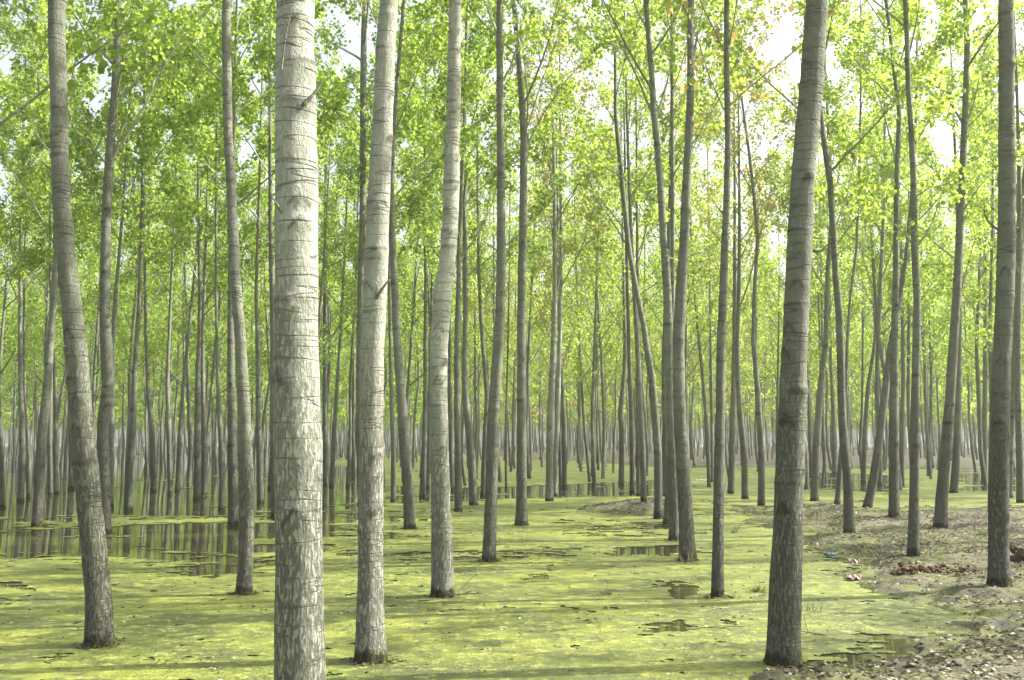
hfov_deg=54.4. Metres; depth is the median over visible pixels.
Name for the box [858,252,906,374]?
poplar tree
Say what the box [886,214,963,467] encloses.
poplar tree
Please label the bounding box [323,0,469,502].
poplar tree
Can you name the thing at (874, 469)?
poplar tree
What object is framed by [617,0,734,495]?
poplar tree
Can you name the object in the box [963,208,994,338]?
poplar tree
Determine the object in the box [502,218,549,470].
poplar tree
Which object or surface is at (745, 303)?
poplar tree
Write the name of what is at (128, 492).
poplar tree
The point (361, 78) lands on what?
poplar tree
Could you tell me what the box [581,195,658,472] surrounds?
poplar tree
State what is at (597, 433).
poplar tree
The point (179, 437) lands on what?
poplar tree
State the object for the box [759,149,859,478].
poplar tree
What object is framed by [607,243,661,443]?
poplar tree
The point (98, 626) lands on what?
poplar tree
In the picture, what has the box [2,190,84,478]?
poplar tree
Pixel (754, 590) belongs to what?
grass tuft
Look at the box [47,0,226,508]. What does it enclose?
poplar tree
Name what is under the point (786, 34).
sky
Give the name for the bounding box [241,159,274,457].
poplar tree
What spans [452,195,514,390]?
poplar tree
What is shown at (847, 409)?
poplar tree
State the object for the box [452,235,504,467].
poplar tree
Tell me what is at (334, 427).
poplar tree
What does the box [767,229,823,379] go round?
poplar tree
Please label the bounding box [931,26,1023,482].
poplar tree
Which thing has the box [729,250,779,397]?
poplar tree
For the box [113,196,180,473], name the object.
poplar tree
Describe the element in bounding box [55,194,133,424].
poplar tree
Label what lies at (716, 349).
poplar tree
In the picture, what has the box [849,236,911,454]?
poplar tree
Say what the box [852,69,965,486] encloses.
poplar tree
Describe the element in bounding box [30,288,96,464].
poplar tree
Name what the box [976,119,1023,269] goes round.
poplar tree
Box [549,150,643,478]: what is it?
poplar tree
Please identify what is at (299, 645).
poplar tree
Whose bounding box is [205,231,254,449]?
poplar tree
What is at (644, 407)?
poplar tree
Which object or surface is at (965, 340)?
poplar tree
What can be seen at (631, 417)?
poplar tree
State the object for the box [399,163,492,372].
poplar tree
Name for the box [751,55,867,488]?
poplar tree
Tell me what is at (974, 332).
poplar tree
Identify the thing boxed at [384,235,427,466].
poplar tree
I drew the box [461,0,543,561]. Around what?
poplar tree
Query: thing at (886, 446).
poplar tree
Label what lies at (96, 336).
poplar tree
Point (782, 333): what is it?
poplar tree
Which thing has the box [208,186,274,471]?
poplar tree
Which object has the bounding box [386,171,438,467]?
poplar tree
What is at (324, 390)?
poplar tree
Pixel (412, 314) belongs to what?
poplar tree
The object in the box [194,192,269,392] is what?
poplar tree
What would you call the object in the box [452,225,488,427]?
poplar tree
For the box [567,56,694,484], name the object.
poplar tree
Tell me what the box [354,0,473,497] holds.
poplar tree
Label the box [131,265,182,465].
poplar tree
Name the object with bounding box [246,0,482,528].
poplar tree
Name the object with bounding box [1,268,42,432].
poplar tree
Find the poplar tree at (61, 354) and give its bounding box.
[52,248,100,393]
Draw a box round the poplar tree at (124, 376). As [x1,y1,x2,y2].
[115,199,174,469]
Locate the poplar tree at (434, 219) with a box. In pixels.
[397,32,495,489]
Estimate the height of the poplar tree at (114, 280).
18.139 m
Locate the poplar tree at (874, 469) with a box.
[814,0,997,507]
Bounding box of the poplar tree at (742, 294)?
[690,228,776,460]
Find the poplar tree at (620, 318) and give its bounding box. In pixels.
[589,203,647,385]
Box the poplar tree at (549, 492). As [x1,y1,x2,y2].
[505,0,629,500]
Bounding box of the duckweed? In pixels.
[0,451,1023,679]
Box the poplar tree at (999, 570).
[984,0,1016,586]
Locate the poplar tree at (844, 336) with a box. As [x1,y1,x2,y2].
[813,249,872,391]
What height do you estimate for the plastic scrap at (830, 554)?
0.070 m
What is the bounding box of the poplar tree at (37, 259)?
[0,0,83,507]
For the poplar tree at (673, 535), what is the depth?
16.68 m
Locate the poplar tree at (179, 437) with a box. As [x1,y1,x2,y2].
[136,0,256,491]
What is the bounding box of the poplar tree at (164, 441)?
[126,155,214,475]
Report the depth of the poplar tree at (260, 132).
25.98 m
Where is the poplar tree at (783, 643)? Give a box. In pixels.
[764,0,833,668]
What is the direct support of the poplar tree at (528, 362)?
on the ground
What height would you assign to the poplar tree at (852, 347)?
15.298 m
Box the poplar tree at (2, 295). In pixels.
[0,268,13,371]
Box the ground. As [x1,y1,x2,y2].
[4,444,1023,679]
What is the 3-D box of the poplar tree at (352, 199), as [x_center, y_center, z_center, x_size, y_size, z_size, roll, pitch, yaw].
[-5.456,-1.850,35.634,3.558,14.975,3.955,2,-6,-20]
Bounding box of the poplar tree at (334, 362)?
[321,157,387,476]
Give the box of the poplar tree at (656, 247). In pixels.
[629,59,708,360]
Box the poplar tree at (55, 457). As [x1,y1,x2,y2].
[0,0,131,494]
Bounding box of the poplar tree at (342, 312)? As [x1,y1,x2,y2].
[318,94,365,373]
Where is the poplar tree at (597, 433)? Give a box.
[568,240,633,469]
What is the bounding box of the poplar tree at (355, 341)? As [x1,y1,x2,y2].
[334,304,387,386]
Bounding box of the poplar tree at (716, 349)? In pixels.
[687,251,747,402]
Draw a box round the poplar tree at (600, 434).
[569,236,615,464]
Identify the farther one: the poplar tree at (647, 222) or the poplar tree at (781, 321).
the poplar tree at (781, 321)
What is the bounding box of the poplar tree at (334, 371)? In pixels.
[331,194,393,465]
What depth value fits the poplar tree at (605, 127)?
29.60 m
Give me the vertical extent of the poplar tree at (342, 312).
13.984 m
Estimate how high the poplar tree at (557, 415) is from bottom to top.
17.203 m
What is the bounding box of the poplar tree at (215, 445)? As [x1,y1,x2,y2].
[181,173,267,471]
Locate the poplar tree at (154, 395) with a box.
[115,222,193,469]
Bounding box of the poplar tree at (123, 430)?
[87,190,168,467]
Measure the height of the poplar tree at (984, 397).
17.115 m
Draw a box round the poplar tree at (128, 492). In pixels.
[25,0,220,510]
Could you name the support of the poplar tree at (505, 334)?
on the ground
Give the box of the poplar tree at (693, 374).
[633,250,726,471]
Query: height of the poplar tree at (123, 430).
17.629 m
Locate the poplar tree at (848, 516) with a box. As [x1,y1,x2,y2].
[675,0,986,533]
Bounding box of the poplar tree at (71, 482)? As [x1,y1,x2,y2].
[0,32,125,488]
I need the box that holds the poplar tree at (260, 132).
[146,0,318,502]
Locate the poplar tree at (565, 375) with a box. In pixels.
[507,166,594,408]
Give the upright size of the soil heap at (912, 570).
0.165 m
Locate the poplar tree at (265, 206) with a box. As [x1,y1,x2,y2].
[194,105,348,488]
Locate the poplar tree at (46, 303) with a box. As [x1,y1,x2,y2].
[0,96,99,478]
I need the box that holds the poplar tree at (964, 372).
[962,199,1023,405]
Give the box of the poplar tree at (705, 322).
[618,85,744,374]
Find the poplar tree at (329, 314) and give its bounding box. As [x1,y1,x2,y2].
[273,58,356,479]
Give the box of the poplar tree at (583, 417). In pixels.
[534,126,620,481]
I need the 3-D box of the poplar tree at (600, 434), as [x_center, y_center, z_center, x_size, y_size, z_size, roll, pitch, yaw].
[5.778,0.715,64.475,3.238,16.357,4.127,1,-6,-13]
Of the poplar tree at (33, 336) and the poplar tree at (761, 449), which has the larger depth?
the poplar tree at (33, 336)
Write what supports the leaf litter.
on the ground
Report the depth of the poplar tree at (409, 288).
41.18 m
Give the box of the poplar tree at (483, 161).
[394,0,590,504]
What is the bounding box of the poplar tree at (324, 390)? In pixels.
[267,43,400,484]
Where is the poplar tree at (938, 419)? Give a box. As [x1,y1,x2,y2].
[910,176,965,469]
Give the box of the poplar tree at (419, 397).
[402,259,459,402]
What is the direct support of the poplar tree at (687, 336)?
on the ground
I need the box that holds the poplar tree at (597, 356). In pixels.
[563,148,641,476]
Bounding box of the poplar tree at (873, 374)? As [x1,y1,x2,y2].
[854,230,912,382]
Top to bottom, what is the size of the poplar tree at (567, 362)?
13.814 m
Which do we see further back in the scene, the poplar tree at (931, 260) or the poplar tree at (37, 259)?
the poplar tree at (931, 260)
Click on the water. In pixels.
(196, 537)
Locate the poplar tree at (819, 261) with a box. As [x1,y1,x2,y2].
[807,140,868,485]
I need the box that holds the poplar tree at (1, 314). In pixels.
[0,267,11,362]
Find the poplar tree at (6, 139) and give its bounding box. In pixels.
[0,0,100,497]
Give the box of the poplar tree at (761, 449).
[657,0,824,504]
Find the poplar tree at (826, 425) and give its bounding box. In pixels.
[777,173,872,470]
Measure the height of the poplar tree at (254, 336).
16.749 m
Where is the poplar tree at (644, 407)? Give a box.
[609,143,675,475]
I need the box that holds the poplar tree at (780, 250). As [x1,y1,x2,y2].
[740,168,817,433]
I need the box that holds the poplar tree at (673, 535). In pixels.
[562,0,703,540]
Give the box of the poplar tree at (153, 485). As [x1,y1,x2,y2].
[86,36,195,490]
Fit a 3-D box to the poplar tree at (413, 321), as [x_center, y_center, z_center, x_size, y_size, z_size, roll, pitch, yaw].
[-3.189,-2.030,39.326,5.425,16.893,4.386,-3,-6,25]
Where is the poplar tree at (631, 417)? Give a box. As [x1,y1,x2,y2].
[547,1,729,493]
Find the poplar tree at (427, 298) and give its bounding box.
[400,156,478,473]
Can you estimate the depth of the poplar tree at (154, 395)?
52.22 m
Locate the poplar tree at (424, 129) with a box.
[394,0,559,511]
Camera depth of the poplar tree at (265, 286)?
38.96 m
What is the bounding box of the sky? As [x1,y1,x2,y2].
[0,0,1023,444]
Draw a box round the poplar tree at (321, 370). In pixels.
[318,252,343,425]
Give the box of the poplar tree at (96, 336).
[61,125,153,423]
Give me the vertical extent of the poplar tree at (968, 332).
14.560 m
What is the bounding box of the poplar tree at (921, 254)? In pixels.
[886,160,962,468]
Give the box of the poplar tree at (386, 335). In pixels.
[320,196,392,471]
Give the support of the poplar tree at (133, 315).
on the ground
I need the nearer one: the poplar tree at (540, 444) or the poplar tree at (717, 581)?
the poplar tree at (717, 581)
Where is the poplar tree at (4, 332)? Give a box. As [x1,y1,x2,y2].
[0,254,17,386]
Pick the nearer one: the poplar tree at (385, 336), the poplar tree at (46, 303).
the poplar tree at (46, 303)
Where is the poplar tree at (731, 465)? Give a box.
[691,25,772,493]
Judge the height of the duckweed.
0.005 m
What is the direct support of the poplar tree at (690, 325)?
on the ground
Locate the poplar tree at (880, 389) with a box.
[843,224,912,471]
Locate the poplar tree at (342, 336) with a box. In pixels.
[319,204,355,466]
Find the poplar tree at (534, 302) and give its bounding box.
[478,190,564,390]
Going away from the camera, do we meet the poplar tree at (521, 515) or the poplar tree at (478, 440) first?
the poplar tree at (521, 515)
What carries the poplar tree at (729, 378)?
on the ground
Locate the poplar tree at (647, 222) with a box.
[537,0,705,502]
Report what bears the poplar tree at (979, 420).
on the ground
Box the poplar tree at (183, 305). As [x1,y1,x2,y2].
[131,137,227,478]
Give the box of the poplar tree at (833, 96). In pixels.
[784,0,924,504]
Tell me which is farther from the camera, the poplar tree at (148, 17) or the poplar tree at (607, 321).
the poplar tree at (607, 321)
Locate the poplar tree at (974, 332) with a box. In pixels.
[962,220,994,384]
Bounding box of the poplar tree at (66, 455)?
[38,159,118,468]
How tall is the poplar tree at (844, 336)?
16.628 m
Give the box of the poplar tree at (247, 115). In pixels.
[70,0,274,510]
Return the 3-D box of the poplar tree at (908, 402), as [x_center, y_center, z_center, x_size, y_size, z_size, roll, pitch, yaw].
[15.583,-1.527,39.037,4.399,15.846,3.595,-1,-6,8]
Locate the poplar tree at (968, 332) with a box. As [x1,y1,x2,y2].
[962,211,1023,371]
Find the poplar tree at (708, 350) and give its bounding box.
[693,246,744,446]
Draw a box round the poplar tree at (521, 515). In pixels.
[462,0,623,525]
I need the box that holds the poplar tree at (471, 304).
[417,124,516,485]
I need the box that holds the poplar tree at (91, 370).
[56,216,131,397]
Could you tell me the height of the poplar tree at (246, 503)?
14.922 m
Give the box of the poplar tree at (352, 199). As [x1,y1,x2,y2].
[318,90,411,486]
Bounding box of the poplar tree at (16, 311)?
[0,175,61,380]
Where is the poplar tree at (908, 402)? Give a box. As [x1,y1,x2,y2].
[856,110,974,462]
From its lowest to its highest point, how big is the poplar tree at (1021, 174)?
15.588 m
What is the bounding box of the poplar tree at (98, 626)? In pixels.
[42,0,115,647]
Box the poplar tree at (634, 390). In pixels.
[604,255,660,467]
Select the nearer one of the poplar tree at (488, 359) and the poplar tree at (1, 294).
the poplar tree at (1, 294)
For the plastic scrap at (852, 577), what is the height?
0.069 m
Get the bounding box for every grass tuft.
[674,549,695,562]
[730,524,739,532]
[746,585,766,592]
[802,601,822,611]
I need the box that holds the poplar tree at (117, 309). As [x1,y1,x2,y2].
[85,189,141,365]
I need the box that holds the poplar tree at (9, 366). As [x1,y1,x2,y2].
[0,210,62,469]
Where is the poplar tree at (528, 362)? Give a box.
[476,123,585,478]
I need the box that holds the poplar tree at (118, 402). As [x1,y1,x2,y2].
[115,274,160,417]
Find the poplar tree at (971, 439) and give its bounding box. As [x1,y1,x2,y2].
[925,193,994,471]
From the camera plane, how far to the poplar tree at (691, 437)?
61.09 m
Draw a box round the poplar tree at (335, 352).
[318,202,355,407]
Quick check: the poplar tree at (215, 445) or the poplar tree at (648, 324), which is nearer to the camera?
the poplar tree at (215, 445)
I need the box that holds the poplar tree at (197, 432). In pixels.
[136,0,268,498]
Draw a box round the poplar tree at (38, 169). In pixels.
[0,0,92,501]
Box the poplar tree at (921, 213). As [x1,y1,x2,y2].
[862,137,977,478]
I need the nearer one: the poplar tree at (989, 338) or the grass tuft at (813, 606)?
the grass tuft at (813, 606)
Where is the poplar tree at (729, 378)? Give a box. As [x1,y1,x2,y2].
[688,177,745,476]
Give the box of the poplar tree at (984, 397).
[921,78,1016,481]
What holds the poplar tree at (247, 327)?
on the ground
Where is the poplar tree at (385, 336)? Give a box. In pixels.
[345,285,404,387]
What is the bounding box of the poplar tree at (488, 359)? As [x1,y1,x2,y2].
[460,261,508,406]
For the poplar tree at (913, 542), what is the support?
on the ground
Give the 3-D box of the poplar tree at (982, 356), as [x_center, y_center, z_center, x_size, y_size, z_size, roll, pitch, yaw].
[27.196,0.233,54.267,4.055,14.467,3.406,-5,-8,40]
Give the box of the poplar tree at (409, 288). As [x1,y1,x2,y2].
[331,108,423,352]
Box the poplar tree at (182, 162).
[153,0,274,495]
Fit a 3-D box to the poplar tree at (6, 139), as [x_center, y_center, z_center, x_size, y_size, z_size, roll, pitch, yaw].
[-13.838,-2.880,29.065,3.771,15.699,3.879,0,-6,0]
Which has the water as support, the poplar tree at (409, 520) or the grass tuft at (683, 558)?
the grass tuft at (683, 558)
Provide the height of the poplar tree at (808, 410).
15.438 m
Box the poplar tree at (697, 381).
[644,225,707,388]
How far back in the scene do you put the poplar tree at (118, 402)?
65.18 m
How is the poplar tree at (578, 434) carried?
on the ground
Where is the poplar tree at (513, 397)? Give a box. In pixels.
[492,169,550,471]
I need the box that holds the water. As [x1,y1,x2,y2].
[0,451,1022,679]
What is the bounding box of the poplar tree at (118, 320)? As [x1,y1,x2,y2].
[81,141,195,374]
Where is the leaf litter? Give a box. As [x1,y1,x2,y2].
[578,497,1023,679]
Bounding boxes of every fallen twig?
[455,590,481,594]
[685,625,742,630]
[802,614,837,636]
[922,638,979,656]
[965,594,1020,607]
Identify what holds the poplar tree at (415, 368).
on the ground
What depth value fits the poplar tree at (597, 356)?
45.39 m
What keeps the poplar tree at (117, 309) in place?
on the ground
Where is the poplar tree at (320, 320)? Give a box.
[318,204,343,387]
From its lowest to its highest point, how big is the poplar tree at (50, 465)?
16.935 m
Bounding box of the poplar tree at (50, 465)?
[0,0,159,495]
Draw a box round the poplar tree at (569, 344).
[491,109,605,484]
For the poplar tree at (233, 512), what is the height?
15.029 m
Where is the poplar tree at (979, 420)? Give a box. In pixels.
[921,70,1023,485]
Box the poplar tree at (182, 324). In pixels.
[142,218,226,402]
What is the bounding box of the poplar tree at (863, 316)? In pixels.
[814,138,921,471]
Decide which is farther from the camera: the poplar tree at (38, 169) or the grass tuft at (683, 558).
the poplar tree at (38, 169)
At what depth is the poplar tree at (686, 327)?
41.75 m
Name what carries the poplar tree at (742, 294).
on the ground
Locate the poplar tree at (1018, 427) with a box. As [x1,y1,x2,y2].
[928,0,1023,502]
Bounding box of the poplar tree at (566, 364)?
[538,256,576,465]
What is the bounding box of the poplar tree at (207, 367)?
[171,173,252,418]
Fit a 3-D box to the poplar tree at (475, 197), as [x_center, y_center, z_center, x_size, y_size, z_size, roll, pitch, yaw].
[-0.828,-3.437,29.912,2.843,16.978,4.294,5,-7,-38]
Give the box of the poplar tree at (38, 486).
[0,0,174,526]
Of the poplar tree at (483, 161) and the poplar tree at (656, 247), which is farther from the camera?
the poplar tree at (656, 247)
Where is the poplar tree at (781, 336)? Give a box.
[767,240,844,437]
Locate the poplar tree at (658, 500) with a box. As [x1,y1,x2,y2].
[538,0,676,518]
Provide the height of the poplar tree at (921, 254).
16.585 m
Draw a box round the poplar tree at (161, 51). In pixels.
[13,0,216,534]
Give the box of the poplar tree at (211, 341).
[153,131,269,451]
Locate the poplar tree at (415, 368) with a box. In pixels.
[392,259,427,465]
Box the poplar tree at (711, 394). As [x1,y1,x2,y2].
[678,84,760,481]
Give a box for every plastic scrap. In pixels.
[823,552,835,555]
[844,574,860,579]
[847,558,858,562]
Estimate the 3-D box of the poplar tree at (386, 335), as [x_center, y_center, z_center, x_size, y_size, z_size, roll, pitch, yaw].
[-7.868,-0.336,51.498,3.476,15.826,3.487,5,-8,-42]
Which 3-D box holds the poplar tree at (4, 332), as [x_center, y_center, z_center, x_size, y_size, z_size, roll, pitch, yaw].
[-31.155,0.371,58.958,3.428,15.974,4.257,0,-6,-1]
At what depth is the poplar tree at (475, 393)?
42.19 m
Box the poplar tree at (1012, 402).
[940,0,1023,497]
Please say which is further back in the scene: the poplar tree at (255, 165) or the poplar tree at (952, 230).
the poplar tree at (952, 230)
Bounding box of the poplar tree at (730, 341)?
[687,196,748,377]
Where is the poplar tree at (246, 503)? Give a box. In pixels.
[201,0,254,595]
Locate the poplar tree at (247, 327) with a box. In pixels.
[219,265,254,414]
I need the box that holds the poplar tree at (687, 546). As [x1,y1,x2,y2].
[666,0,757,561]
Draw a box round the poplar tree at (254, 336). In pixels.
[244,218,274,388]
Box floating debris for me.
[0,506,975,679]
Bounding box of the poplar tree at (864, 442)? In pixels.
[836,82,941,482]
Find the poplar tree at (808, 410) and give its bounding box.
[761,158,841,477]
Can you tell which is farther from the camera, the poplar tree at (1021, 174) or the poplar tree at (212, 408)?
the poplar tree at (212, 408)
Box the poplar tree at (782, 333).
[768,243,820,371]
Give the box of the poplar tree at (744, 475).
[675,0,790,498]
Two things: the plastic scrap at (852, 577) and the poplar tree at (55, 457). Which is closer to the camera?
the plastic scrap at (852, 577)
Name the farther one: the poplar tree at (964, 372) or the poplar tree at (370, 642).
the poplar tree at (964, 372)
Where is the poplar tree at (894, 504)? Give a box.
[796,0,959,517]
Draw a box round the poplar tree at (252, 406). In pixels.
[223,253,269,446]
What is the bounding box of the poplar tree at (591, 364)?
[573,256,621,466]
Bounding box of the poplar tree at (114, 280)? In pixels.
[55,137,167,367]
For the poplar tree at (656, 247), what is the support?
on the ground
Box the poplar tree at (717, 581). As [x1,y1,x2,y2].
[662,0,858,598]
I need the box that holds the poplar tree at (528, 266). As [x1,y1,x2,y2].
[435,62,552,488]
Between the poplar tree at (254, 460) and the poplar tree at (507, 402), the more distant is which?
the poplar tree at (507, 402)
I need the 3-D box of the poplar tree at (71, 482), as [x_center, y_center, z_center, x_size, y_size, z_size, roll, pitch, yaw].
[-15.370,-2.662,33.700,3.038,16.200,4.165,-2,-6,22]
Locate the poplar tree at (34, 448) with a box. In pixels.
[16,234,62,466]
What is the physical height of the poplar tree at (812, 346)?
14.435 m
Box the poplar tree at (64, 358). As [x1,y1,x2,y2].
[52,266,98,401]
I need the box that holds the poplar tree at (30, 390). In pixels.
[0,218,61,438]
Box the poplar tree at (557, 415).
[504,0,622,496]
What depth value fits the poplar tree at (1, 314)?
41.16 m
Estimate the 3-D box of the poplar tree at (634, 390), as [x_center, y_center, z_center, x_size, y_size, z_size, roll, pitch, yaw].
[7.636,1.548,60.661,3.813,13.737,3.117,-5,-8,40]
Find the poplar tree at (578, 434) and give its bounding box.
[540,186,616,471]
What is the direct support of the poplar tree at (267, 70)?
on the ground
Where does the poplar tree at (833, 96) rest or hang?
on the ground
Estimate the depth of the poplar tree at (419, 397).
61.82 m
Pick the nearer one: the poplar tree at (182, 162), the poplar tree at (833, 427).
the poplar tree at (182, 162)
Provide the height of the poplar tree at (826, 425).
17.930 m
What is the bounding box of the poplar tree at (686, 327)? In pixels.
[642,156,730,430]
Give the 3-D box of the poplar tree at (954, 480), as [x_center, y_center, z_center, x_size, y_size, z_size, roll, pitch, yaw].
[14.520,-2.922,30.856,4.810,16.144,4.622,0,-6,0]
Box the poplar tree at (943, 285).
[811,0,950,489]
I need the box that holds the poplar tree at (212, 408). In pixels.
[155,208,254,470]
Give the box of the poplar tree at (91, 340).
[56,224,122,398]
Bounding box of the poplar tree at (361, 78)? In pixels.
[314,0,438,506]
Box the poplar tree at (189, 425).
[116,90,253,481]
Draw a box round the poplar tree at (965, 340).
[921,118,1023,375]
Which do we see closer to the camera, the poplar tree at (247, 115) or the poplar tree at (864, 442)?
the poplar tree at (247, 115)
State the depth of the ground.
12.21 m
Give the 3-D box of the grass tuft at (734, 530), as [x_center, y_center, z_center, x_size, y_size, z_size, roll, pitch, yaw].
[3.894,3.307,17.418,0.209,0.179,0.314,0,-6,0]
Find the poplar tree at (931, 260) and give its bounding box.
[832,113,940,484]
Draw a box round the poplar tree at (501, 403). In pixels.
[488,268,544,468]
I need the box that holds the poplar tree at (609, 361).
[590,212,657,397]
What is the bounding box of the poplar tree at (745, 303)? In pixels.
[642,62,768,486]
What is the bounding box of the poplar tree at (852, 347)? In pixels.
[813,243,872,445]
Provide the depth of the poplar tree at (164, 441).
46.13 m
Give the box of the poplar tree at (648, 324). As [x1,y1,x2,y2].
[645,240,662,370]
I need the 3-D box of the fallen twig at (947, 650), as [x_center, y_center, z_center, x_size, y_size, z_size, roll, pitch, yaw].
[3.264,2.271,7.392,0.621,0.108,0.093,4,-7,-34]
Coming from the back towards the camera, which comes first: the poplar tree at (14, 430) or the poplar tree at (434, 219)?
the poplar tree at (14, 430)
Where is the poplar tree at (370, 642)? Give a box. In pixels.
[353,0,397,664]
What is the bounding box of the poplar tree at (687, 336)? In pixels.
[648,230,714,369]
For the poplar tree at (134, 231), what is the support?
on the ground
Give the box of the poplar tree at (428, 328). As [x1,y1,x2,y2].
[386,82,485,477]
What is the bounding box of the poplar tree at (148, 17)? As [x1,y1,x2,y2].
[0,0,177,125]
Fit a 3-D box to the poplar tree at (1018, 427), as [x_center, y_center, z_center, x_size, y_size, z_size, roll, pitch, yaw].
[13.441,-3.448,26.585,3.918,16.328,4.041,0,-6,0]
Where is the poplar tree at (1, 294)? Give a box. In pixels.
[0,178,22,331]
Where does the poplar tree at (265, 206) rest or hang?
on the ground
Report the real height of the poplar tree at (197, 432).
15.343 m
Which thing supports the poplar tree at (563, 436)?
on the ground
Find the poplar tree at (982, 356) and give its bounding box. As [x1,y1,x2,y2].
[979,230,1023,470]
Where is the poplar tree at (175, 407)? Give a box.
[151,181,222,461]
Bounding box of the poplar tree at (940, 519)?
[827,0,1023,527]
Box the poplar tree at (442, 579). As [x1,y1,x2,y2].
[417,0,461,597]
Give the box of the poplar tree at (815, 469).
[738,0,893,500]
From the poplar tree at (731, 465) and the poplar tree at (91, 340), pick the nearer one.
the poplar tree at (731, 465)
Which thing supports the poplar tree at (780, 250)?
on the ground
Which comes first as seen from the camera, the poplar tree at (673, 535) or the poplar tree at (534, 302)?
the poplar tree at (673, 535)
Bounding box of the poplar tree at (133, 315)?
[89,104,188,471]
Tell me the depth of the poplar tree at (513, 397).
52.31 m
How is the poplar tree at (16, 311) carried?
on the ground
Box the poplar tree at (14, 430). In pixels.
[0,210,60,468]
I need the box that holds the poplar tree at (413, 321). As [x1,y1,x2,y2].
[346,91,492,410]
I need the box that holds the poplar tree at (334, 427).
[318,90,391,486]
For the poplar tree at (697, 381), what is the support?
on the ground
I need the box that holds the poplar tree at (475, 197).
[431,1,538,495]
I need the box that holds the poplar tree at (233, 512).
[135,0,352,525]
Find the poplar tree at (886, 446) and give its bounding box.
[849,210,926,470]
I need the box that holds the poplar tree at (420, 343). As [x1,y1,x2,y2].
[399,196,460,365]
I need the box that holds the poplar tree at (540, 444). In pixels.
[505,227,572,466]
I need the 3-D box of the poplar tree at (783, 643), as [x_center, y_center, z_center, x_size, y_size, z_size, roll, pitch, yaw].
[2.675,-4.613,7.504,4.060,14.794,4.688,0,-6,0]
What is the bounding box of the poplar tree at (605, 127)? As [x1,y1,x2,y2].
[573,8,720,495]
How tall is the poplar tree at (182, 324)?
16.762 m
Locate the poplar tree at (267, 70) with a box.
[119,0,360,516]
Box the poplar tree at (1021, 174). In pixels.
[995,125,1023,331]
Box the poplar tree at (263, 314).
[246,221,274,355]
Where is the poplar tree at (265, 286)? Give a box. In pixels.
[241,147,340,368]
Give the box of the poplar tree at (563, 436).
[527,86,615,487]
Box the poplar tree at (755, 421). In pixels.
[727,185,780,463]
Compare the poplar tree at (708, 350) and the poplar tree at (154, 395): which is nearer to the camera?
the poplar tree at (154, 395)
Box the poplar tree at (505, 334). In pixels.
[455,150,526,481]
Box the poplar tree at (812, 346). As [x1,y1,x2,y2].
[779,291,818,375]
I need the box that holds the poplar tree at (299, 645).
[271,0,325,679]
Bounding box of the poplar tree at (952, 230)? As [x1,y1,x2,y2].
[920,225,980,455]
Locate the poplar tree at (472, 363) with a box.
[447,276,490,403]
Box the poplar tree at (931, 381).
[889,138,974,475]
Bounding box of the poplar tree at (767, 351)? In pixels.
[744,255,782,405]
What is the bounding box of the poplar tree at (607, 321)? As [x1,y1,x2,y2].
[547,138,653,489]
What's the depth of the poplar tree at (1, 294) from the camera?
43.21 m
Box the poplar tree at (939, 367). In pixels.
[905,237,948,470]
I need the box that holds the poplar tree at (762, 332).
[715,168,784,471]
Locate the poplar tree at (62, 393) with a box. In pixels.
[5,97,111,462]
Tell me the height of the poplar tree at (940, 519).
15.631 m
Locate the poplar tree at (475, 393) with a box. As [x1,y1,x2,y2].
[428,196,495,478]
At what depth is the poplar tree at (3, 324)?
35.94 m
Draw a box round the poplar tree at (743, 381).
[693,230,753,401]
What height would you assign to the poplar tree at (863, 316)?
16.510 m
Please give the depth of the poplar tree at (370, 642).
7.49 m
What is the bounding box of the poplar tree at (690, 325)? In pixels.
[641,170,716,381]
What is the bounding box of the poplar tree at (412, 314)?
[336,59,429,484]
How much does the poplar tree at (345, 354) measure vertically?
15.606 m
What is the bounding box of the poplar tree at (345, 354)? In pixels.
[320,221,394,468]
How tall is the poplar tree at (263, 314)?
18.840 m
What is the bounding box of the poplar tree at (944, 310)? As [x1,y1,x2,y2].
[926,218,980,460]
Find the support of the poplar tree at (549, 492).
on the ground
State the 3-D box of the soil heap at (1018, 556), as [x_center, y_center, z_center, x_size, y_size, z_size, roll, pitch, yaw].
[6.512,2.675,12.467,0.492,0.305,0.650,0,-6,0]
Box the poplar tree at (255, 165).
[220,135,274,477]
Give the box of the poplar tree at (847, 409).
[812,248,883,468]
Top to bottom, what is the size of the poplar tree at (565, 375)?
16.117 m
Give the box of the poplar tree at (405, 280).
[395,24,476,487]
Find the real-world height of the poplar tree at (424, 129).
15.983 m
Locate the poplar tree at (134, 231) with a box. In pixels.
[113,4,241,494]
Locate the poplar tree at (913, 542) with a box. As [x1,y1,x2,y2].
[842,0,971,556]
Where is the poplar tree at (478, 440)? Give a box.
[452,201,516,472]
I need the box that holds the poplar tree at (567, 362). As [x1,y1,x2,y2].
[530,261,584,420]
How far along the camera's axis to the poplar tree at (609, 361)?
52.88 m
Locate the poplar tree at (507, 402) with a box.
[488,247,537,465]
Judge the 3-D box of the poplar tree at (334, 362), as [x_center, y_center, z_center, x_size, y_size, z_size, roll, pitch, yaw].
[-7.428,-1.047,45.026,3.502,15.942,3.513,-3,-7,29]
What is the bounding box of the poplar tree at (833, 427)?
[782,162,868,473]
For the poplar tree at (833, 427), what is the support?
on the ground
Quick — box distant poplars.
[1,205,1023,464]
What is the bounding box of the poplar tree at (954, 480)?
[878,2,996,492]
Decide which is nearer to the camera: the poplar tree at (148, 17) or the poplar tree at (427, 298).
the poplar tree at (148, 17)
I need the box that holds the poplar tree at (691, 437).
[655,201,715,465]
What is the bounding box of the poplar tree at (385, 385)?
[345,179,427,401]
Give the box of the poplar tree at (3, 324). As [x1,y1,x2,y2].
[0,65,74,388]
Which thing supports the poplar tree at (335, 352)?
on the ground
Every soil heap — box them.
[892,562,978,575]
[1009,545,1023,562]
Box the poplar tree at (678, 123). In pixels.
[535,0,766,525]
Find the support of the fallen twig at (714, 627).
on the water

